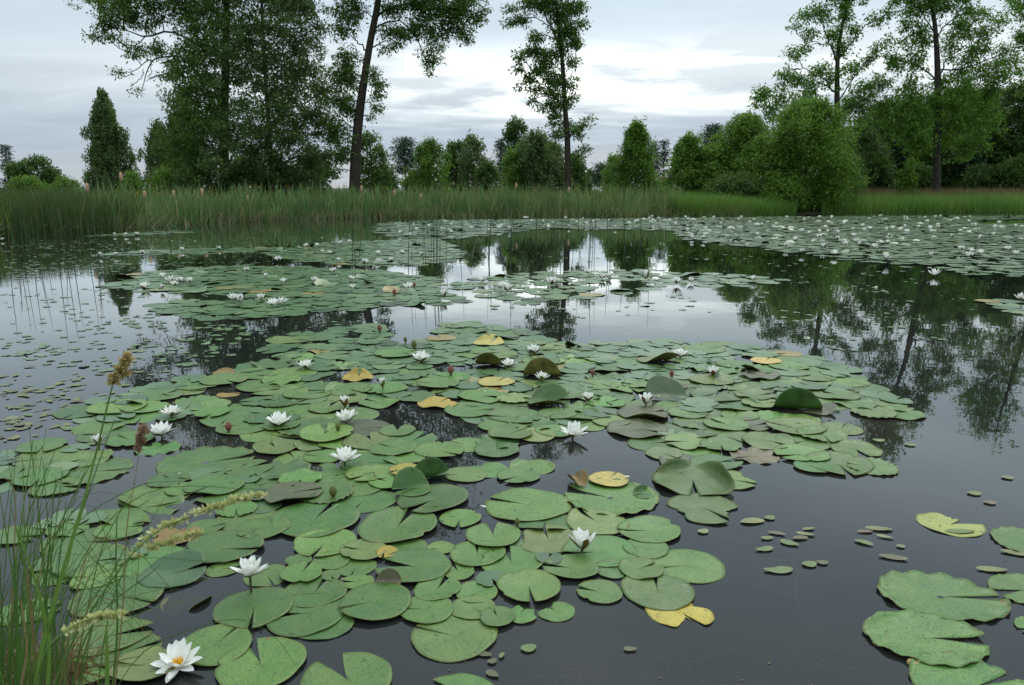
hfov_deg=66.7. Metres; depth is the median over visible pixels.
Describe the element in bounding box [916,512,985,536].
lily pad
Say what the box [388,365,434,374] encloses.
lily pad
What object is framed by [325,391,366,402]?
lily pad
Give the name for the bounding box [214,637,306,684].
lily pad
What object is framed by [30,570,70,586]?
lily pad
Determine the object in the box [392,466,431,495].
lily pad
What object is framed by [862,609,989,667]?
lily pad
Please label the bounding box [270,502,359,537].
lily pad
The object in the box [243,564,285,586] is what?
lily pad
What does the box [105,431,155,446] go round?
lily pad
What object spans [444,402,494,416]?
lily pad
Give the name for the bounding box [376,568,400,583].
lily pad
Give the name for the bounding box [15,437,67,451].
lily pad
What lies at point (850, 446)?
lily pad
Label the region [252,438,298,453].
lily pad
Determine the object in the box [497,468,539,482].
lily pad
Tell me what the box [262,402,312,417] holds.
lily pad
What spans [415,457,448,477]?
lily pad
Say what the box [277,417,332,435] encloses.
lily pad
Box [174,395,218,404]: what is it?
lily pad
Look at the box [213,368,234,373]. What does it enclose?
lily pad
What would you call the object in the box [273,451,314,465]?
lily pad
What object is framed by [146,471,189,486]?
lily pad
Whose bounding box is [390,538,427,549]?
lily pad
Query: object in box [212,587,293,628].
lily pad
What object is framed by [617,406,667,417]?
lily pad
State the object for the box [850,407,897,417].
lily pad
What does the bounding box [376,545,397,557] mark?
lily pad
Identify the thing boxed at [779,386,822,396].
lily pad
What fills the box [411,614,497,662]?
lily pad
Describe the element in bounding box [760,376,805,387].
lily pad
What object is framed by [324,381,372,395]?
lily pad
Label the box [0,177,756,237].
reeds
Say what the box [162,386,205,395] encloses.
lily pad
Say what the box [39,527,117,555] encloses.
lily pad
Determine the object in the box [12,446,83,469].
lily pad
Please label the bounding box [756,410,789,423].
lily pad
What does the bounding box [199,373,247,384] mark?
lily pad
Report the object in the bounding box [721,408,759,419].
lily pad
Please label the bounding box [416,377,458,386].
lily pad
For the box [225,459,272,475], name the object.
lily pad
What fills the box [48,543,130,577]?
lily pad
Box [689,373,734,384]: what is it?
lily pad
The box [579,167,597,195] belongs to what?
bush
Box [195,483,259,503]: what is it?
lily pad
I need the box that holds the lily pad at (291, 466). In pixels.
[254,459,310,479]
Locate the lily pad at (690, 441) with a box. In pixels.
[664,433,713,449]
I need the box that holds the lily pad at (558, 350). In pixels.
[526,346,563,354]
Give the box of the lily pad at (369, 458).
[340,452,397,469]
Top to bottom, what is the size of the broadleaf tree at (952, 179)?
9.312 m
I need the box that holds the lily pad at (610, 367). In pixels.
[588,362,628,370]
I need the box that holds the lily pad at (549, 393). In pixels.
[527,383,569,404]
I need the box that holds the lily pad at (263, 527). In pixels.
[236,516,290,538]
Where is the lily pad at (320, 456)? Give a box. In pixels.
[303,449,337,462]
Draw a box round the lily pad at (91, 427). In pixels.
[71,420,126,434]
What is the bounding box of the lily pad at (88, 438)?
[75,426,134,441]
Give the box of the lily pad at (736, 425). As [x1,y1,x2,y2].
[703,417,749,430]
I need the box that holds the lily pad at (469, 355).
[454,349,483,357]
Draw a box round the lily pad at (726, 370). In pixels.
[691,362,741,374]
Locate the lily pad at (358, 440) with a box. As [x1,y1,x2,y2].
[341,431,391,449]
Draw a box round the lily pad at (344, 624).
[289,614,354,639]
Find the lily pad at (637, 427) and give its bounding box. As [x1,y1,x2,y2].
[607,417,667,437]
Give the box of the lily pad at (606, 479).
[588,471,627,486]
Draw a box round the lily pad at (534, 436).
[516,427,555,441]
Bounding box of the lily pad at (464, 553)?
[450,540,505,565]
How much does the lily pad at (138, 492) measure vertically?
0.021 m
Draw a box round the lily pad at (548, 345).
[537,342,566,349]
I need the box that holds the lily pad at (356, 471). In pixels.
[345,464,394,480]
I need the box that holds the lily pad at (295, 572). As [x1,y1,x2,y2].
[280,560,321,581]
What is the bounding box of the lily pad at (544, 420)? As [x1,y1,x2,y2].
[508,414,558,429]
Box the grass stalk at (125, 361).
[38,349,136,684]
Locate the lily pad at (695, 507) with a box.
[666,493,737,523]
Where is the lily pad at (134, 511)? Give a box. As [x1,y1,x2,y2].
[95,489,184,524]
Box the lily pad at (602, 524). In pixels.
[566,507,628,534]
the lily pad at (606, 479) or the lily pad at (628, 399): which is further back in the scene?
the lily pad at (628, 399)
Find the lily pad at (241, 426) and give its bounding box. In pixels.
[215,420,265,434]
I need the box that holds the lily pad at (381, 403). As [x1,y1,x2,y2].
[358,397,398,408]
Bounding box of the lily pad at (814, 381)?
[789,377,831,385]
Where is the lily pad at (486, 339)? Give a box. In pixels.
[472,334,504,344]
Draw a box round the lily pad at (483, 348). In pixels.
[469,346,507,352]
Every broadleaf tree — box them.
[1,159,37,192]
[13,153,59,186]
[51,166,67,183]
[306,151,336,194]
[360,126,396,195]
[440,138,471,194]
[497,113,535,182]
[561,153,594,194]
[846,115,897,187]
[853,98,912,189]
[887,94,957,189]
[913,81,1007,190]
[946,85,1022,173]
[972,76,1023,191]
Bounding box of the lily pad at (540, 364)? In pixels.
[523,357,560,374]
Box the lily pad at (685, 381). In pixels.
[676,378,712,387]
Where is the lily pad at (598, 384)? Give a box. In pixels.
[578,379,617,388]
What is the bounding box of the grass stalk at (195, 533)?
[53,490,267,684]
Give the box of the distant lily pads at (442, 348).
[0,230,1023,586]
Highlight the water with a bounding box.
[0,212,1023,684]
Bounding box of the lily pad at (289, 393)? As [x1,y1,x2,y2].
[282,387,331,398]
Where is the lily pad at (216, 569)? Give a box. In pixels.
[204,561,239,576]
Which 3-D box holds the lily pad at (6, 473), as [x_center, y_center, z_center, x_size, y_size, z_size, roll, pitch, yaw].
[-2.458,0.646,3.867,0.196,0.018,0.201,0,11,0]
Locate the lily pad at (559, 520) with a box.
[514,514,569,528]
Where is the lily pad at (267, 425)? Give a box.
[262,417,299,429]
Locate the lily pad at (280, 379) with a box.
[260,374,301,384]
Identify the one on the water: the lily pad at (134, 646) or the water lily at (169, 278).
the lily pad at (134, 646)
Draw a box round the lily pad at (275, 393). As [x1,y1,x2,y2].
[252,384,307,399]
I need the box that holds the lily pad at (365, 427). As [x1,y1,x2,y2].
[339,419,389,436]
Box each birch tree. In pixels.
[79,86,140,193]
[137,119,179,197]
[148,110,207,190]
[402,133,454,197]
[455,128,490,194]
[507,126,564,196]
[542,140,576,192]
[602,116,666,198]
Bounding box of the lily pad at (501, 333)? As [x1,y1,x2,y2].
[486,330,521,335]
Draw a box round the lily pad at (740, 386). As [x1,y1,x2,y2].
[721,383,761,392]
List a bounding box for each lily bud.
[225,421,231,431]
[329,485,336,497]
[335,422,340,430]
[411,340,416,348]
[448,365,453,374]
[515,517,519,527]
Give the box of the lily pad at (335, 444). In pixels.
[318,435,351,448]
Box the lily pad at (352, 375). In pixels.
[342,367,372,381]
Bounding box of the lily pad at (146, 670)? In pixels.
[109,646,174,680]
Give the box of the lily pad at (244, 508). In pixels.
[214,501,257,516]
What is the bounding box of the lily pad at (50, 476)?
[12,467,68,485]
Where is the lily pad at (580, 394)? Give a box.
[561,385,587,397]
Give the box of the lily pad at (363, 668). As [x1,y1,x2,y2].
[300,652,391,684]
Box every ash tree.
[68,0,324,192]
[306,0,493,194]
[498,0,598,196]
[747,0,909,129]
[872,0,1023,192]
[995,0,1023,98]
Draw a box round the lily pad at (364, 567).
[336,558,376,575]
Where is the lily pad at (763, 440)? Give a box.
[741,431,794,449]
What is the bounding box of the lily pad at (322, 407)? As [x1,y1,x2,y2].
[308,400,348,412]
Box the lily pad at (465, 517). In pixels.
[439,509,481,526]
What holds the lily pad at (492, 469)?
on the water
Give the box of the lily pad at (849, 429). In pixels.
[821,422,863,434]
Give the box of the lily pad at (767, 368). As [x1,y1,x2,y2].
[750,364,785,372]
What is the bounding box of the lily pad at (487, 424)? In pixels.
[478,419,518,429]
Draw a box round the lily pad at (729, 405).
[709,397,761,410]
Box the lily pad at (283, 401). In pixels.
[258,394,302,406]
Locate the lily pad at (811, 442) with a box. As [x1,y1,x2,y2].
[776,432,831,449]
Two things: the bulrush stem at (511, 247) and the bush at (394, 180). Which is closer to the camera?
the bulrush stem at (511, 247)
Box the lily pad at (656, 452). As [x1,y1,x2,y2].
[645,446,682,459]
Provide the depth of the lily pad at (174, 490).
3.64 m
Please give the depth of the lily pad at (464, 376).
5.88 m
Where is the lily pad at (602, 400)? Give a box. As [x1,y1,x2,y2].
[586,396,625,406]
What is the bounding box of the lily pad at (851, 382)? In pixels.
[828,377,870,386]
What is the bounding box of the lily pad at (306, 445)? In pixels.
[293,439,324,450]
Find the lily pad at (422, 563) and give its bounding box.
[375,548,451,581]
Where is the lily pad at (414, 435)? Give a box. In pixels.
[388,431,436,446]
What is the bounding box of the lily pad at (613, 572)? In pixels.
[597,558,624,578]
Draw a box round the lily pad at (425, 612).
[400,595,453,623]
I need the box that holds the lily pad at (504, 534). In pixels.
[466,522,520,545]
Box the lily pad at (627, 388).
[609,382,645,392]
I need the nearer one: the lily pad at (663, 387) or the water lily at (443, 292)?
the lily pad at (663, 387)
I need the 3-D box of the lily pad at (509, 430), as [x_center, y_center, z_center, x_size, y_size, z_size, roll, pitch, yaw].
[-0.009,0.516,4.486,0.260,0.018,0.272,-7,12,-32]
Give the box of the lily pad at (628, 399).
[606,394,652,407]
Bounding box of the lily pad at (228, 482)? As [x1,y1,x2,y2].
[183,474,244,493]
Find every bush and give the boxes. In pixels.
[3,174,49,195]
[47,174,82,194]
[115,169,146,197]
[143,166,186,196]
[168,155,227,198]
[213,158,275,197]
[251,165,314,195]
[368,163,401,193]
[395,171,436,197]
[471,159,502,193]
[497,142,530,193]
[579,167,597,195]
[597,150,620,193]
[658,129,715,198]
[685,137,738,195]
[703,108,771,195]
[703,169,779,202]
[731,133,801,195]
[744,91,870,211]
[752,175,813,209]
[798,131,877,196]
[854,150,897,192]
[893,161,941,193]
[954,159,1009,193]
[979,153,1023,192]
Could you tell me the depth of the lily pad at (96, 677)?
2.29 m
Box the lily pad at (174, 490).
[165,482,200,495]
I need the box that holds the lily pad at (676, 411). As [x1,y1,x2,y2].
[667,407,707,418]
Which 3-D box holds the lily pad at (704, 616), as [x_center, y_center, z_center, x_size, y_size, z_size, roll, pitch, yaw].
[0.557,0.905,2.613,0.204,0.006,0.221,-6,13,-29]
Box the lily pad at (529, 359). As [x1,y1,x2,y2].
[522,355,564,363]
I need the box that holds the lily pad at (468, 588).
[456,580,497,602]
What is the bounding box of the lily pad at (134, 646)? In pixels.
[92,632,162,666]
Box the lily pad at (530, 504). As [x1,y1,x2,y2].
[484,487,571,520]
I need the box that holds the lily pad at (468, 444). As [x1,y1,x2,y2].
[452,437,480,451]
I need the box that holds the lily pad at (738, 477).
[728,469,756,489]
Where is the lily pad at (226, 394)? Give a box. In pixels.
[216,393,239,396]
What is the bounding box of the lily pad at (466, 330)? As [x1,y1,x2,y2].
[450,327,489,333]
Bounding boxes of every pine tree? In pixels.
[387,136,417,176]
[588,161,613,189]
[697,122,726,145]
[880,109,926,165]
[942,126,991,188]
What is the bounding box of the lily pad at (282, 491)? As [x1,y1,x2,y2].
[264,481,322,502]
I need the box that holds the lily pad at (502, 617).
[480,606,515,625]
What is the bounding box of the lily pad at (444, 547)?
[427,541,454,552]
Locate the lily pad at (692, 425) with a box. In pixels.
[672,414,721,429]
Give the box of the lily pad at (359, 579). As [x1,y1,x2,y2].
[338,574,373,588]
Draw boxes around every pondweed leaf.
[6,416,17,419]
[474,651,491,655]
[486,669,498,676]
[487,658,496,662]
[521,644,535,651]
[624,646,636,650]
[698,529,707,532]
[741,518,763,522]
[755,546,772,550]
[761,536,772,538]
[764,515,774,518]
[764,566,792,572]
[768,531,785,534]
[780,539,798,544]
[793,535,807,538]
[796,531,814,534]
[802,561,816,566]
[816,560,827,563]
[854,539,873,544]
[865,526,892,529]
[876,534,892,537]
[879,554,907,559]
[946,528,973,532]
[967,491,981,494]
[976,566,1007,570]
[984,500,996,503]
[1000,549,1023,555]
[1001,475,1013,478]
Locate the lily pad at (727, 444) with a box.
[699,436,742,450]
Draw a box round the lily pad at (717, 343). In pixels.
[701,341,737,347]
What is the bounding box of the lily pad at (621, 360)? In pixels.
[614,358,643,365]
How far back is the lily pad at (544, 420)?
4.72 m
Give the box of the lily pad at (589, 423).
[567,419,605,430]
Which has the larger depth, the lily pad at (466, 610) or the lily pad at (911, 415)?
the lily pad at (911, 415)
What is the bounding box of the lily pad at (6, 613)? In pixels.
[0,598,60,625]
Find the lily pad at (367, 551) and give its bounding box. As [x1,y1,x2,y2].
[340,538,385,559]
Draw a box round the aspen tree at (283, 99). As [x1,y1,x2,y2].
[172,0,349,196]
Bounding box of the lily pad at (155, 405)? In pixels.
[121,400,168,412]
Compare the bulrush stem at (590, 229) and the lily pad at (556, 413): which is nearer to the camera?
the lily pad at (556, 413)
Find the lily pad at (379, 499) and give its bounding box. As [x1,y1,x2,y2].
[331,489,396,513]
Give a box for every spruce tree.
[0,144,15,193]
[488,138,513,191]
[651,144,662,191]
[656,138,671,189]
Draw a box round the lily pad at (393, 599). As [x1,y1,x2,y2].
[338,582,410,619]
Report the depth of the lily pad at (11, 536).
3.20 m
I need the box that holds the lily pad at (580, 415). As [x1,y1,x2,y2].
[562,407,601,418]
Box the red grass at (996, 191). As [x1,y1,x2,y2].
[837,185,1023,198]
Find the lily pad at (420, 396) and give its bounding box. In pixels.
[397,391,435,401]
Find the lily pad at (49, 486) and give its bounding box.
[27,477,85,496]
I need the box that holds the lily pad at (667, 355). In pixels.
[636,352,676,361]
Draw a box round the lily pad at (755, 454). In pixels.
[729,447,779,463]
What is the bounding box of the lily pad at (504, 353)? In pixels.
[478,349,518,357]
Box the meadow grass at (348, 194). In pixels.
[0,188,821,207]
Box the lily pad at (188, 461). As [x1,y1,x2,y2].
[155,446,254,479]
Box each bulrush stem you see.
[0,199,9,266]
[28,214,34,271]
[50,186,59,268]
[62,195,67,266]
[70,212,73,263]
[86,204,90,266]
[352,226,352,261]
[408,215,409,263]
[433,225,433,271]
[436,214,436,263]
[436,229,437,273]
[510,208,510,240]
[511,206,516,261]
[511,230,511,264]
[536,215,536,259]
[588,189,592,261]
[607,218,607,261]
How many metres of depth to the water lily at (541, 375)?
5.67 m
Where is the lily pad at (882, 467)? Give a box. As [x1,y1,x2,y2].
[846,457,898,474]
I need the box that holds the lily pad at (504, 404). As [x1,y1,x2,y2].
[477,401,528,409]
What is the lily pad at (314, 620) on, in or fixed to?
on the water
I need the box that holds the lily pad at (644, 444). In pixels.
[627,435,675,450]
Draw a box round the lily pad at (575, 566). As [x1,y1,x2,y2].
[542,554,598,578]
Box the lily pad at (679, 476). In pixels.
[652,458,734,495]
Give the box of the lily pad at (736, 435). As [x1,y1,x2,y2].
[702,429,746,442]
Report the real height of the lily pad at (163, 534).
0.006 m
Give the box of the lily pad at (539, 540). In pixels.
[520,524,573,553]
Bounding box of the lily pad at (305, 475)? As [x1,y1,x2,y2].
[278,468,321,485]
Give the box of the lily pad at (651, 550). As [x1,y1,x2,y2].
[622,537,668,558]
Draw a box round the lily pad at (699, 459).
[690,454,742,469]
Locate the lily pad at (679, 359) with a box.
[667,355,701,361]
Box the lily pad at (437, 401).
[417,396,457,407]
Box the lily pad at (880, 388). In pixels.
[847,383,890,393]
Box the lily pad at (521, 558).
[480,545,542,572]
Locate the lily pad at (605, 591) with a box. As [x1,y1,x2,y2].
[576,579,622,603]
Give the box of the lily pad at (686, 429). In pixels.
[664,420,718,437]
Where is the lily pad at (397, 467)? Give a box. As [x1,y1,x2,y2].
[389,463,416,474]
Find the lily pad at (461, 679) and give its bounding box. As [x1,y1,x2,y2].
[432,673,493,684]
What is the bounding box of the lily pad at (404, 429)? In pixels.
[379,424,415,435]
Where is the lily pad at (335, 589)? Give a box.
[285,577,346,607]
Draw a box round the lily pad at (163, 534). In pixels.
[152,526,199,543]
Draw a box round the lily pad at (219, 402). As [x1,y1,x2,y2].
[187,399,230,409]
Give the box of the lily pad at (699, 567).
[650,549,725,583]
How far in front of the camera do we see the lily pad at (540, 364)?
5.83 m
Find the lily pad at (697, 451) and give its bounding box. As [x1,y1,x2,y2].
[675,447,720,455]
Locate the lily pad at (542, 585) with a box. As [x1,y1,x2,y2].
[496,569,560,601]
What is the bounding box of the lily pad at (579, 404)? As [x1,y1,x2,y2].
[562,401,598,412]
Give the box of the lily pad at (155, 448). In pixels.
[133,441,181,455]
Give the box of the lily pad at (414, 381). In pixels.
[406,376,427,386]
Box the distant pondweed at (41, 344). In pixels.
[0,235,973,370]
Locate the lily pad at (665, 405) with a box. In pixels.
[653,401,686,410]
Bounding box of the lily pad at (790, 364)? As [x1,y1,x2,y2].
[768,361,809,369]
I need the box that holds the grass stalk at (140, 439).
[114,423,150,684]
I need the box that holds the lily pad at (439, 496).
[397,483,467,512]
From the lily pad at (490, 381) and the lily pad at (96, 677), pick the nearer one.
the lily pad at (96, 677)
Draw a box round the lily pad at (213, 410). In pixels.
[193,406,230,416]
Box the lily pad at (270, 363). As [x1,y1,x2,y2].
[250,357,297,368]
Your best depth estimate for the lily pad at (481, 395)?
5.32 m
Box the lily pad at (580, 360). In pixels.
[559,354,603,364]
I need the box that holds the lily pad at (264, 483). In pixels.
[252,470,290,488]
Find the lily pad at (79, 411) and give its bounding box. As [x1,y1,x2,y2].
[52,404,98,418]
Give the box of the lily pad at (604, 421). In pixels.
[592,415,630,425]
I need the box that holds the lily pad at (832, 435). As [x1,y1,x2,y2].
[797,425,847,441]
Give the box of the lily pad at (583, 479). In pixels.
[568,470,587,485]
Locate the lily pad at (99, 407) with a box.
[86,399,147,413]
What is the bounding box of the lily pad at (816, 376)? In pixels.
[794,371,835,380]
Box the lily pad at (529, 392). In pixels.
[518,389,536,398]
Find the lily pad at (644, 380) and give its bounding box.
[623,376,650,387]
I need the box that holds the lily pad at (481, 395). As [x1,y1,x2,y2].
[459,388,506,402]
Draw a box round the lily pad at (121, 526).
[92,517,146,538]
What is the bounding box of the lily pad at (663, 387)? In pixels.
[645,375,686,400]
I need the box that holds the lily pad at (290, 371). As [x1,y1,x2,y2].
[268,367,316,376]
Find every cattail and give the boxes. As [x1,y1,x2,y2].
[85,183,88,193]
[119,172,122,197]
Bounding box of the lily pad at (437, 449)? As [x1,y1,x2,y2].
[414,441,463,456]
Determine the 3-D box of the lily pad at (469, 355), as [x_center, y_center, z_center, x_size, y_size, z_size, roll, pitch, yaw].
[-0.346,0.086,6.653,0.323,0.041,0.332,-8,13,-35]
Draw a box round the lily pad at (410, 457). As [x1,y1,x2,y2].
[381,449,425,464]
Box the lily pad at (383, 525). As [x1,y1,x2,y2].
[357,505,436,542]
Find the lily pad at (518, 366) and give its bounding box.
[504,363,527,370]
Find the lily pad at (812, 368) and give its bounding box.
[802,364,828,370]
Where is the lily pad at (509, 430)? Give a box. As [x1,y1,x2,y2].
[488,424,532,437]
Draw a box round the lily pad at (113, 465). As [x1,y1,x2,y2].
[52,457,132,483]
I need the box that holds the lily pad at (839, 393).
[813,387,861,399]
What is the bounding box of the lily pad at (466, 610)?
[452,595,494,618]
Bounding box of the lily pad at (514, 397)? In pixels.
[496,392,531,402]
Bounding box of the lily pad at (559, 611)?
[537,601,574,621]
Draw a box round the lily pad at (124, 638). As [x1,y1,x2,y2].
[64,616,152,656]
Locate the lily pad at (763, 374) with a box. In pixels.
[738,368,780,379]
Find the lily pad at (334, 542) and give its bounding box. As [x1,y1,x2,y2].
[293,528,356,556]
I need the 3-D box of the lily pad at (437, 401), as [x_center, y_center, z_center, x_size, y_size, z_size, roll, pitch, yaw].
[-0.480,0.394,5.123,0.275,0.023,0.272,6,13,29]
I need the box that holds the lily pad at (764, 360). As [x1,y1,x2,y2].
[750,357,781,363]
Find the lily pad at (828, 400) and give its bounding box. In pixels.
[818,398,848,409]
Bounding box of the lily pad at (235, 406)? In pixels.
[227,404,250,410]
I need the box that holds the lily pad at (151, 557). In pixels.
[119,546,186,577]
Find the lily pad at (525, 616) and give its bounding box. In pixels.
[511,605,536,623]
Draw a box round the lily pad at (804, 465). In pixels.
[793,460,832,471]
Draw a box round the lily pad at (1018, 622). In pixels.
[1014,616,1023,631]
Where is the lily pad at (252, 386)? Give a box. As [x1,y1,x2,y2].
[236,380,280,391]
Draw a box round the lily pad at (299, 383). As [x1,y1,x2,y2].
[279,380,323,388]
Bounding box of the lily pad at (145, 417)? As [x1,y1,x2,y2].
[118,410,161,423]
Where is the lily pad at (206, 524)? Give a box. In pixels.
[186,519,225,533]
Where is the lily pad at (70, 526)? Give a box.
[44,518,88,535]
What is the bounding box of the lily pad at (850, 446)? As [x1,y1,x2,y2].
[829,439,882,456]
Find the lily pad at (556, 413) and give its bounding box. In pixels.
[537,407,576,418]
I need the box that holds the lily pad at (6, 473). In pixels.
[0,464,38,479]
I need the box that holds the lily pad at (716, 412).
[690,407,736,418]
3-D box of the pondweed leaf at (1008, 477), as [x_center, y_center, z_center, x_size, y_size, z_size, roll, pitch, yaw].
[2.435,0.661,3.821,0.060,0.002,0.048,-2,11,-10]
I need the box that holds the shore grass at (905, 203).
[0,188,1023,238]
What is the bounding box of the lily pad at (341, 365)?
[321,361,360,369]
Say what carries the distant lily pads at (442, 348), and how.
on the water
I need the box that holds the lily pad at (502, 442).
[475,433,520,448]
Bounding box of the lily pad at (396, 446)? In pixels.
[369,438,416,455]
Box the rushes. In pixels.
[0,181,145,239]
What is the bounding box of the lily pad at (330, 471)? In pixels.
[319,462,374,485]
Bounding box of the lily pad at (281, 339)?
[265,335,314,343]
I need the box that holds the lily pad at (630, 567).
[618,557,663,578]
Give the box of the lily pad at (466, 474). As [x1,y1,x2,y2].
[444,467,486,481]
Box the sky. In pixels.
[0,0,1023,187]
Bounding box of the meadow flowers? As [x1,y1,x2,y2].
[109,185,643,198]
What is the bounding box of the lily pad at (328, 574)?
[320,569,340,580]
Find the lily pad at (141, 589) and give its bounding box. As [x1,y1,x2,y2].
[67,574,164,616]
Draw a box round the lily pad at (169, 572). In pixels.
[137,549,205,587]
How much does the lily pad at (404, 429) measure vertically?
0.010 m
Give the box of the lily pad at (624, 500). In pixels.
[564,477,659,515]
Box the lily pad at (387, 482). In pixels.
[368,474,395,487]
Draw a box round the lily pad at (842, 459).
[804,451,874,474]
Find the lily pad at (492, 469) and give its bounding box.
[470,462,507,477]
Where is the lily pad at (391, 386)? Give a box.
[363,381,407,392]
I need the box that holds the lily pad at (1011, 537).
[989,526,1023,552]
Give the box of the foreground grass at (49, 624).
[0,419,305,684]
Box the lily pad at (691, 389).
[684,384,714,395]
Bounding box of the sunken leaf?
[160,596,209,611]
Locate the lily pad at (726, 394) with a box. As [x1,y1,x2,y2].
[690,387,743,401]
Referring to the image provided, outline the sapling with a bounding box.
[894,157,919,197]
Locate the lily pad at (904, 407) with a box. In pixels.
[875,400,913,411]
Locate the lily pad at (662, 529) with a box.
[617,515,680,542]
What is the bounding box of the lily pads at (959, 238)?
[372,214,1023,276]
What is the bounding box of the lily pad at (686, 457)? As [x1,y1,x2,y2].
[659,453,694,463]
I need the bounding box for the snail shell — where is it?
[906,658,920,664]
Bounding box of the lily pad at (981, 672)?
[909,650,1023,684]
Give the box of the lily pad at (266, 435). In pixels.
[239,426,299,443]
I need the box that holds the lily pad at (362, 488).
[334,476,383,496]
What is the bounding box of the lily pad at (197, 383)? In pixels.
[174,380,221,389]
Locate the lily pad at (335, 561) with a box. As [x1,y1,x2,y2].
[312,551,349,569]
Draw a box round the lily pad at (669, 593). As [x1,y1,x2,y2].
[621,574,694,610]
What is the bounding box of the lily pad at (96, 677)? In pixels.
[69,651,120,684]
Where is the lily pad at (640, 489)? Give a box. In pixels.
[633,484,659,498]
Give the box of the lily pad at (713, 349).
[682,344,725,352]
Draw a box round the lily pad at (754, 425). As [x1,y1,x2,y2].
[732,417,771,430]
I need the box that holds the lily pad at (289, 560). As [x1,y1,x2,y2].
[285,554,311,564]
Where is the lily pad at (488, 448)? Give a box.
[474,441,519,456]
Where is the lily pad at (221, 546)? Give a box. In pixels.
[187,530,263,562]
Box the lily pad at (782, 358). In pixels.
[768,353,808,360]
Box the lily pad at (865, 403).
[832,396,877,408]
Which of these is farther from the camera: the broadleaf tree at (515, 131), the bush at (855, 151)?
the broadleaf tree at (515, 131)
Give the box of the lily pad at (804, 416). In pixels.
[780,413,820,421]
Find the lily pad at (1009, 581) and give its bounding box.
[987,573,1023,602]
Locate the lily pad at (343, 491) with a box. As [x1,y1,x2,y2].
[294,482,353,503]
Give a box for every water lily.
[91,433,104,448]
[139,281,149,287]
[149,421,175,437]
[150,638,202,683]
[159,404,183,416]
[164,275,175,281]
[169,280,178,285]
[228,293,237,299]
[230,555,269,592]
[236,293,243,302]
[256,293,264,299]
[266,298,278,304]
[266,410,291,425]
[277,296,288,303]
[297,359,314,368]
[329,446,361,464]
[334,409,357,423]
[340,395,349,406]
[378,377,385,389]
[403,281,414,287]
[411,350,431,360]
[440,288,446,297]
[477,276,485,281]
[496,282,503,288]
[501,358,517,366]
[503,283,512,290]
[526,344,540,352]
[534,371,550,381]
[545,276,556,283]
[560,420,588,438]
[568,527,596,552]
[582,392,593,400]
[638,392,653,405]
[641,269,648,278]
[671,276,682,283]
[672,348,687,357]
[705,365,720,374]
[884,254,889,260]
[928,268,940,274]
[966,251,974,256]
[1014,292,1023,298]
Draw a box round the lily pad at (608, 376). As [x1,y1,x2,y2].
[582,371,623,379]
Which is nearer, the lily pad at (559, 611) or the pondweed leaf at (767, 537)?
the lily pad at (559, 611)
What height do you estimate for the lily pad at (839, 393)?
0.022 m
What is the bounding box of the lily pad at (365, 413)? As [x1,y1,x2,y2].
[331,407,378,422]
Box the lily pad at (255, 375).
[235,368,276,378]
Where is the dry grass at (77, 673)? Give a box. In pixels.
[0,476,152,684]
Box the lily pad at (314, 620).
[266,593,345,636]
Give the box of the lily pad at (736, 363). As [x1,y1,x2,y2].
[715,360,753,367]
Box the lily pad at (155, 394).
[135,388,182,400]
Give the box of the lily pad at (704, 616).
[645,603,713,626]
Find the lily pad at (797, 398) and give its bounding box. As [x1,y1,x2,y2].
[772,387,822,408]
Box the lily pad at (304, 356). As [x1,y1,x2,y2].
[280,353,316,362]
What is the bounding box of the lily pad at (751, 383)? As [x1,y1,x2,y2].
[730,381,772,389]
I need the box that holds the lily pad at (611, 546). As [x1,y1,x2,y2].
[561,535,636,566]
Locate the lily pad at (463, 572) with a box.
[445,562,474,579]
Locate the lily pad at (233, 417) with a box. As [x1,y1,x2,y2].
[199,409,254,426]
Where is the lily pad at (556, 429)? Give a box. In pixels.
[535,424,568,436]
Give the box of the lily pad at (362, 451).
[324,447,368,453]
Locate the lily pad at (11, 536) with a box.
[0,526,42,543]
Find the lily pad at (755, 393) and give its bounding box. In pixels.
[734,388,776,399]
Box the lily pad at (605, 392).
[568,386,614,400]
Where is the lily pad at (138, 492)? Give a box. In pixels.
[117,483,191,506]
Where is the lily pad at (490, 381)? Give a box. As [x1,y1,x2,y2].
[478,377,514,385]
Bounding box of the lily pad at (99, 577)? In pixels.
[69,565,123,588]
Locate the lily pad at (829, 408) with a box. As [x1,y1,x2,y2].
[798,402,836,414]
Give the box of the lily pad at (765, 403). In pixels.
[741,398,775,407]
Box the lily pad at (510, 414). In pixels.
[487,408,540,422]
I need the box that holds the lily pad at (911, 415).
[874,406,926,419]
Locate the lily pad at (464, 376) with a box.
[428,371,469,379]
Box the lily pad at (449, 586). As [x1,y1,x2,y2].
[413,574,460,600]
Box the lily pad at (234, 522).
[216,506,275,529]
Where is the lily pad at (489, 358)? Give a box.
[476,352,504,365]
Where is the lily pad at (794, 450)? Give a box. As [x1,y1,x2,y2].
[773,444,830,460]
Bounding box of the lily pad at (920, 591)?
[877,570,1010,621]
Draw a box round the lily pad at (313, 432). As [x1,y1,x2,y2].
[299,422,352,441]
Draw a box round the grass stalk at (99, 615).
[34,608,129,684]
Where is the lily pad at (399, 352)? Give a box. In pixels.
[374,348,416,356]
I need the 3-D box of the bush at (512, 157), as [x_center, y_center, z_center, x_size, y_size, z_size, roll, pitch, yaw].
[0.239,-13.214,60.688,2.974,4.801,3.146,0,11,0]
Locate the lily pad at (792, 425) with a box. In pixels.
[765,417,826,433]
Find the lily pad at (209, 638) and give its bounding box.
[185,624,251,665]
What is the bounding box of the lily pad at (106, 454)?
[57,449,112,467]
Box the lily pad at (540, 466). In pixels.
[509,459,554,473]
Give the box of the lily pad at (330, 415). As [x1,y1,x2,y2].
[299,412,335,419]

